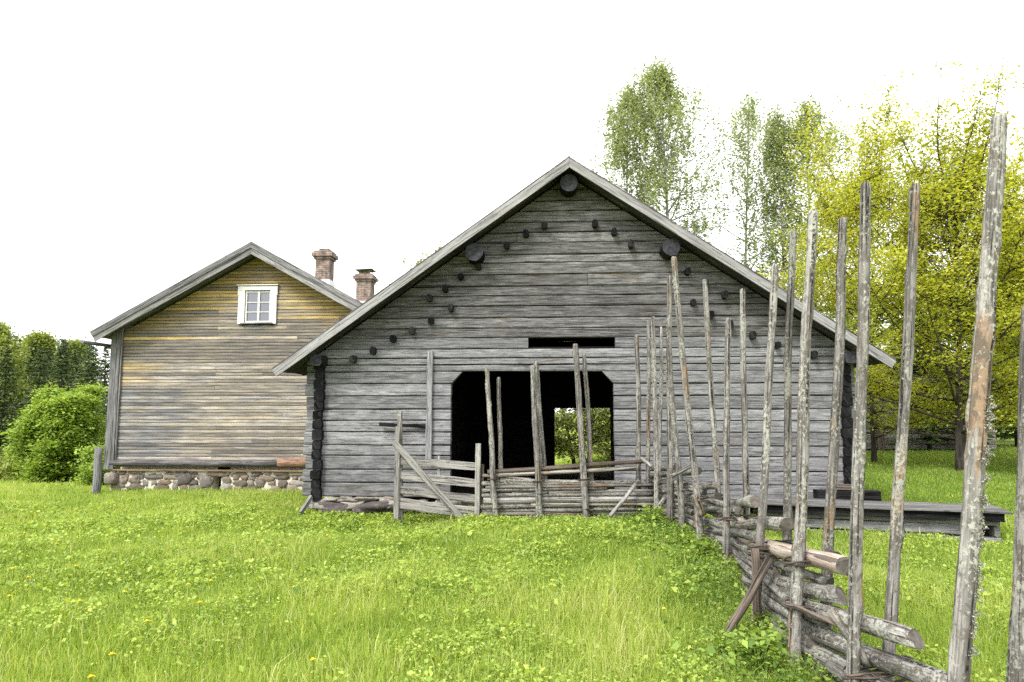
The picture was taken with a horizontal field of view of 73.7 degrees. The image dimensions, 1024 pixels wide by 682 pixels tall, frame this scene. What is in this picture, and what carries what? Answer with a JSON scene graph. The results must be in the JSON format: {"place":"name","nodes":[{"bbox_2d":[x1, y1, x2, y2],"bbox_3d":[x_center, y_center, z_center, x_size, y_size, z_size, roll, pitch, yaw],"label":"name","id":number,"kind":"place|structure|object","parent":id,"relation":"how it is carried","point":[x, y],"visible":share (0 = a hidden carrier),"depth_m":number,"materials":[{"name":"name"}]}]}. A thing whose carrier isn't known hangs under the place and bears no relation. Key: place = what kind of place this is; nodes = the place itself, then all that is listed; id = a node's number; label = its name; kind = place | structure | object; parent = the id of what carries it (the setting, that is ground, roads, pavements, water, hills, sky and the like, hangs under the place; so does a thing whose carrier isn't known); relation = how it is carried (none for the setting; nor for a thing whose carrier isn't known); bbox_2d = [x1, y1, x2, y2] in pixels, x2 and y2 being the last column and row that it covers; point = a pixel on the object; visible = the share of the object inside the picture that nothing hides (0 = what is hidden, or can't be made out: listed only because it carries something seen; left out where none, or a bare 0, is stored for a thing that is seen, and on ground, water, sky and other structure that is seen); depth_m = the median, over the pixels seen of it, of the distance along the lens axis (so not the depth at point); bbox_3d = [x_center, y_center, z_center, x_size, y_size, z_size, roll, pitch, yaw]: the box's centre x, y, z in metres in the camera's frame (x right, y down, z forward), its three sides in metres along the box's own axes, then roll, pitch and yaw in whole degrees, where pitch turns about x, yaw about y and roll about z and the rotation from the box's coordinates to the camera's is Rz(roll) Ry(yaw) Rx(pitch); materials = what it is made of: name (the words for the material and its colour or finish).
{"place":"outdoors","nodes":[
{"label":"outdoors","id":0,"kind":"place"},
{"bbox_2d":[0,413,1016,681],"bbox_3d":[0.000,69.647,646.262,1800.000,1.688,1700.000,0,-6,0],"label":"ground","id":1,"kind":"structure","parent":0,"point":[568,457],"depth_m":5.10,"materials":[{"name":"green plant"}]},
{"bbox_2d":[0,347,27,455],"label":"spruce tree","id":2,"kind":"object","parent":1,"relation":"on","point":[4,390],"visible":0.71,"depth_m":34.87,"materials":[{"name":"green plant"}]},
{"bbox_2d":[0,447,27,480],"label":"bush","id":3,"kind":"object","parent":1,"relation":"on","point":[6,468],"visible":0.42,"depth_m":28.82,"materials":[{"name":"green plant"}]},
{"bbox_2d":[0,332,31,450],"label":"spruce tree","id":4,"kind":"object","parent":1,"relation":"on","point":[16,336],"visible":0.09,"depth_m":41.10,"materials":[{"name":"green plant"}]},
{"bbox_2d":[2,346,52,448],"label":"spruce tree","id":5,"kind":"object","parent":1,"relation":"on","point":[39,360],"visible":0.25,"depth_m":33.87,"materials":[{"name":"green plant"}]},
{"bbox_2d":[16,339,42,410],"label":"spruce tree","id":6,"kind":"object","parent":1,"relation":"on","point":[33,352],"visible":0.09,"depth_m":43.96,"materials":[{"name":"green plant"}]},
{"bbox_2d":[14,334,57,387],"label":"forest tree","id":7,"kind":"object","parent":1,"relation":"on","point":[24,344],"depth_m":46.74,"materials":[{"name":"green plant"}]},
{"bbox_2d":[0,317,74,443],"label":"forest tree","id":8,"kind":"object","parent":1,"relation":"on","point":[5,338],"visible":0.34,"depth_m":38.08,"materials":[{"name":"green plant"}]},
{"bbox_2d":[19,348,55,417],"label":"spruce tree","id":9,"kind":"object","parent":1,"relation":"on","point":[48,357],"visible":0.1,"depth_m":39.05,"materials":[{"name":"green plant"}]},
{"bbox_2d":[12,327,83,411],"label":"forest tree","id":10,"kind":"object","parent":1,"relation":"on","point":[46,341],"visible":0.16,"depth_m":45.67,"materials":[{"name":"green plant"}]},
{"bbox_2d":[0,381,107,482],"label":"bush","id":11,"kind":"object","parent":1,"relation":"on","point":[54,427],"visible":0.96,"depth_m":25.37,"materials":[{"name":"green plant"}]},
{"bbox_2d":[46,336,77,459],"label":"spruce tree","id":12,"kind":"object","parent":1,"relation":"on","point":[62,365],"visible":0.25,"depth_m":33.50,"materials":[{"name":"green plant"}]},
{"bbox_2d":[49,338,75,390],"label":"spruce tree","id":13,"kind":"object","parent":1,"relation":"on","point":[70,382],"visible":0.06,"depth_m":40.14,"materials":[{"name":"green plant"}]},
{"bbox_2d":[66,346,85,389],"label":"spruce tree","id":14,"kind":"object","parent":1,"relation":"on","point":[76,358],"visible":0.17,"depth_m":43.04,"materials":[{"name":"green plant"}]},
{"bbox_2d":[49,336,108,436],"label":"forest tree","id":15,"kind":"object","parent":1,"relation":"on","point":[73,343],"visible":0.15,"depth_m":47.60,"materials":[{"name":"green plant"}]},
{"bbox_2d":[66,341,108,475],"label":"spruce tree","id":16,"kind":"object","parent":1,"relation":"on","point":[93,364],"visible":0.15,"depth_m":32.98,"materials":[{"name":"green plant"}]},
{"bbox_2d":[69,345,106,444],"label":"spruce tree","id":17,"kind":"object","parent":1,"relation":"on","point":[89,369],"visible":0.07,"depth_m":36.90,"materials":[{"name":"green plant"}]},
{"bbox_2d":[68,442,120,486],"bbox_3d":[-12.965,3.919,21.648,2.088,1.962,2.411,0,-6,0],"label":"bush","id":18,"kind":"object","parent":1,"relation":"on","point":[86,455],"visible":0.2,"depth_m":21.20,"materials":[{"name":"green plant"}]},
{"bbox_2d":[92,447,102,493],"bbox_3d":[-10.292,3.281,16.946,0.210,1.280,0.202,0,-6,0],"label":"post","id":19,"kind":"object","parent":1,"relation":"on","point":[97,473],"visible":0.84,"depth_m":16.90,"materials":[{"name":"grey wood"}]},
{"bbox_2d":[92,347,109,441],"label":"spruce tree","id":20,"kind":"object","parent":1,"relation":"on","point":[105,364],"visible":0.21,"depth_m":41.96,"materials":[{"name":"green plant"}]},
{"bbox_2d":[108,652,115,677],"bbox_3d":[-2.493,2.029,4.252,0.030,0.179,0.043,-2,-6,18],"label":"dandelion","id":21,"kind":"object","parent":1,"relation":"on","point":[111,653],"visible":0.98,"depth_m":4.25,"materials":[{"name":"yellow plant"}]},
{"bbox_2d":[80,241,377,491],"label":"house","id":22,"kind":"structure","parent":1,"relation":"on","point":[202,394],"depth_m":18.03,"materials":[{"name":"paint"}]},
{"bbox_2d":[237,284,278,323],"bbox_3d":[-6.767,-0.978,18.141,1.124,1.060,0.124,0,-6,3],"label":"window","id":23,"kind":"structure","parent":22,"relation":"in","point":[261,306],"depth_m":18.16,"materials":[{"name":"white paint"}]},
{"bbox_2d":[310,658,316,676],"bbox_3d":[-1.193,1.990,4.093,0.030,0.179,0.043,-2,-6,18],"label":"dandelion","id":24,"kind":"object","parent":1,"relation":"on","point":[312,659],"visible":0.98,"depth_m":4.09,"materials":[{"name":"yellow plant"}]},
{"bbox_2d":[375,240,443,289],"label":"birch tree","id":25,"kind":"object","parent":1,"relation":"on","point":[419,260],"visible":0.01,"depth_m":42.68,"materials":[{"name":"green plant"}]},
{"bbox_2d":[0,500,1014,681],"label":"broadleaf weeds","id":26,"kind":"object","parent":1,"relation":"on","point":[640,520],"visible":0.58,"depth_m":6.64,"materials":[{"name":"green plant"}]},
{"bbox_2d":[480,344,653,520],"bbox_3d":[0.875,1.485,10.771,2.777,2.920,0.682,0,-6,0],"label":"roundpole fence","id":27,"kind":"object","parent":1,"relation":"on","point":[539,496],"visible":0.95,"depth_m":10.85,"materials":[{"name":"grey wood"}]},
{"bbox_2d":[392,411,483,520],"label":"gate","id":28,"kind":"structure","parent":27,"relation":"attached to","point":[447,506],"depth_m":10.85,"materials":[{"name":"grey wood"}]},
{"bbox_2d":[555,408,610,469],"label":"bird cherry tree","id":29,"kind":"object","parent":1,"relation":"on","point":[563,444],"visible":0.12,"depth_m":23.27,"materials":[{"name":"green plant"}]},
{"bbox_2d":[555,408,610,457],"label":"bird cherry tree","id":30,"kind":"object","parent":1,"relation":"on","point":[603,448],"visible":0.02,"depth_m":26.52,"materials":[{"name":"green plant"}]},
{"bbox_2d":[272,156,895,515],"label":"barn","id":31,"kind":"structure","parent":1,"relation":"on","point":[547,270],"depth_m":12.12,"materials":[{"name":"grey wood"}]},
{"bbox_2d":[586,79,699,224],"bbox_3d":[5.340,-3.384,31.071,5.285,17.400,5.111,4,-7,-35],"label":"birch tree","id":32,"kind":"object","parent":1,"relation":"on","point":[617,144],"visible":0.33,"depth_m":30.96,"materials":[{"name":"green plant"}]},
{"bbox_2d":[638,505,666,524],"bbox_3d":[1.979,2.486,9.578,0.427,0.376,0.415,0,-6,0],"label":"leafy plant","id":33,"kind":"object","parent":1,"relation":"on","point":[653,513],"visible":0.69,"depth_m":9.54,"materials":[{"name":"green plant"}]},
{"bbox_2d":[601,54,739,243],"bbox_3d":[7.055,-3.909,30.791,6.449,17.994,6.716,-2,-6,19],"label":"birch tree","id":34,"kind":"object","parent":1,"relation":"on","point":[661,80],"visible":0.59,"depth_m":30.11,"materials":[{"name":"green plant"}]},
{"bbox_2d":[669,530,696,550],"bbox_3d":[1.977,2.323,7.805,0.307,0.284,0.292,-4,-7,33],"label":"leafy plant","id":35,"kind":"object","parent":1,"relation":"on","point":[682,538],"visible":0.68,"depth_m":7.81,"materials":[{"name":"green plant"}]},
{"bbox_2d":[688,533,720,559],"bbox_3d":[2.047,2.217,7.254,0.360,0.334,0.343,-5,-8,41],"label":"leafy plant","id":36,"kind":"object","parent":1,"relation":"on","point":[702,544],"visible":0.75,"depth_m":7.24,"materials":[{"name":"green plant"}]},
{"bbox_2d":[707,630,745,667],"bbox_3d":[1.456,2.054,4.523,0.307,0.220,0.243,0,-6,0],"label":"leafy plant","id":37,"kind":"object","parent":1,"relation":"on","point":[727,643],"visible":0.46,"depth_m":4.52,"materials":[{"name":"green plant"}]},
{"bbox_2d":[683,90,810,296],"bbox_3d":[11.127,-3.567,31.755,6.222,17.234,5.193,-1,-6,13],"label":"birch tree","id":38,"kind":"object","parent":1,"relation":"on","point":[750,116],"visible":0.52,"depth_m":32.00,"materials":[{"name":"green plant"}]},
{"bbox_2d":[731,629,791,675],"bbox_3d":[1.551,1.977,4.240,0.348,0.293,0.386,0,-6,0],"label":"leafy plant","id":39,"kind":"object","parent":1,"relation":"on","point":[762,643],"visible":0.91,"depth_m":4.24,"materials":[{"name":"green plant"}]},
{"bbox_2d":[729,103,824,309],"bbox_3d":[11.770,-2.841,30.045,4.414,15.377,4.832,0,-6,0],"label":"birch tree","id":40,"kind":"object","parent":1,"relation":"on","point":[776,156],"visible":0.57,"depth_m":30.17,"materials":[{"name":"green plant"}]},
{"bbox_2d":[738,92,884,326],"bbox_3d":[13.169,-3.081,29.485,4.894,15.746,6.189,3,-7,-28],"label":"birch tree","id":41,"kind":"object","parent":1,"relation":"on","point":[804,115],"visible":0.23,"depth_m":29.64,"materials":[{"name":"green plant"}]},
{"bbox_2d":[635,113,1023,681],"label":"roundpole fence","id":42,"kind":"object","parent":1,"relation":"on","point":[786,592],"visible":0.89,"depth_m":4.31,"materials":[{"name":"grey wood"}]},
{"bbox_2d":[818,271,897,351],"bbox_3d":[20.319,0.665,38.271,7.695,10.152,7.923,0,-6,0],"label":"forest tree","id":43,"kind":"object","parent":1,"relation":"on","point":[855,328],"visible":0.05,"depth_m":38.25,"materials":[{"name":"green plant"}]},
{"bbox_2d":[754,497,1011,542],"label":"log platform","id":44,"kind":"structure","parent":1,"relation":"on","point":[939,518],"depth_m":10.18,"materials":[{"name":"grey wood"}]},
{"bbox_2d":[756,66,1023,462],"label":"maple tree","id":45,"kind":"object","parent":1,"relation":"on","point":[826,210],"visible":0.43,"depth_m":21.26,"materials":[{"name":"green plant"}]},
{"bbox_2d":[758,46,1023,471],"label":"maple tree","id":46,"kind":"object","parent":1,"relation":"on","point":[968,180],"visible":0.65,"depth_m":18.31,"materials":[{"name":"green plant"}]},
{"bbox_2d":[852,352,999,450],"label":"shed","id":47,"kind":"structure","parent":1,"relation":"on","point":[883,443],"depth_m":26.75,"materials":[{"name":"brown wood"}]},
{"bbox_2d":[875,407,884,450],"bbox_3d":[14.450,3.447,26.794,0.282,1.700,0.082,0,-6,4],"label":"door","id":48,"kind":"structure","parent":47,"relation":"in","point":[880,441],"depth_m":26.73,"materials":[{"name":"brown wood"}]},
{"bbox_2d":[876,190,996,449],"bbox_3d":[16.636,-1.090,27.690,4.404,11.401,4.455,3,-7,-30],"label":"spruce tree","id":49,"kind":"object","parent":1,"relation":"on","point":[936,439],"visible":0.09,"depth_m":26.85,"materials":[{"name":"green plant"}]},
{"bbox_2d":[890,267,1007,434],"bbox_3d":[23.138,0.800,35.980,6.153,9.408,6.797,-2,-6,19],"label":"forest tree","id":50,"kind":"object","parent":1,"relation":"on","point":[962,329],"visible":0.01,"depth_m":35.32,"materials":[{"name":"green plant"}]},
{"bbox_2d":[890,165,1023,426],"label":"maple tree","id":51,"kind":"object","parent":1,"relation":"on","point":[1016,278],"visible":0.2,"depth_m":20.11,"materials":[{"name":"green plant"}]},
{"bbox_2d":[969,232,1023,446],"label":"spruce tree","id":52,"kind":"object","parent":1,"relation":"on","point":[1006,434],"visible":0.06,"depth_m":29.59,"materials":[{"name":"green plant"}]},
{"bbox_2d":[0,0,1023,412],"label":"sky","id":53,"kind":"structure","parent":0,"point":[144,144],"materials":[{"name":"white"}]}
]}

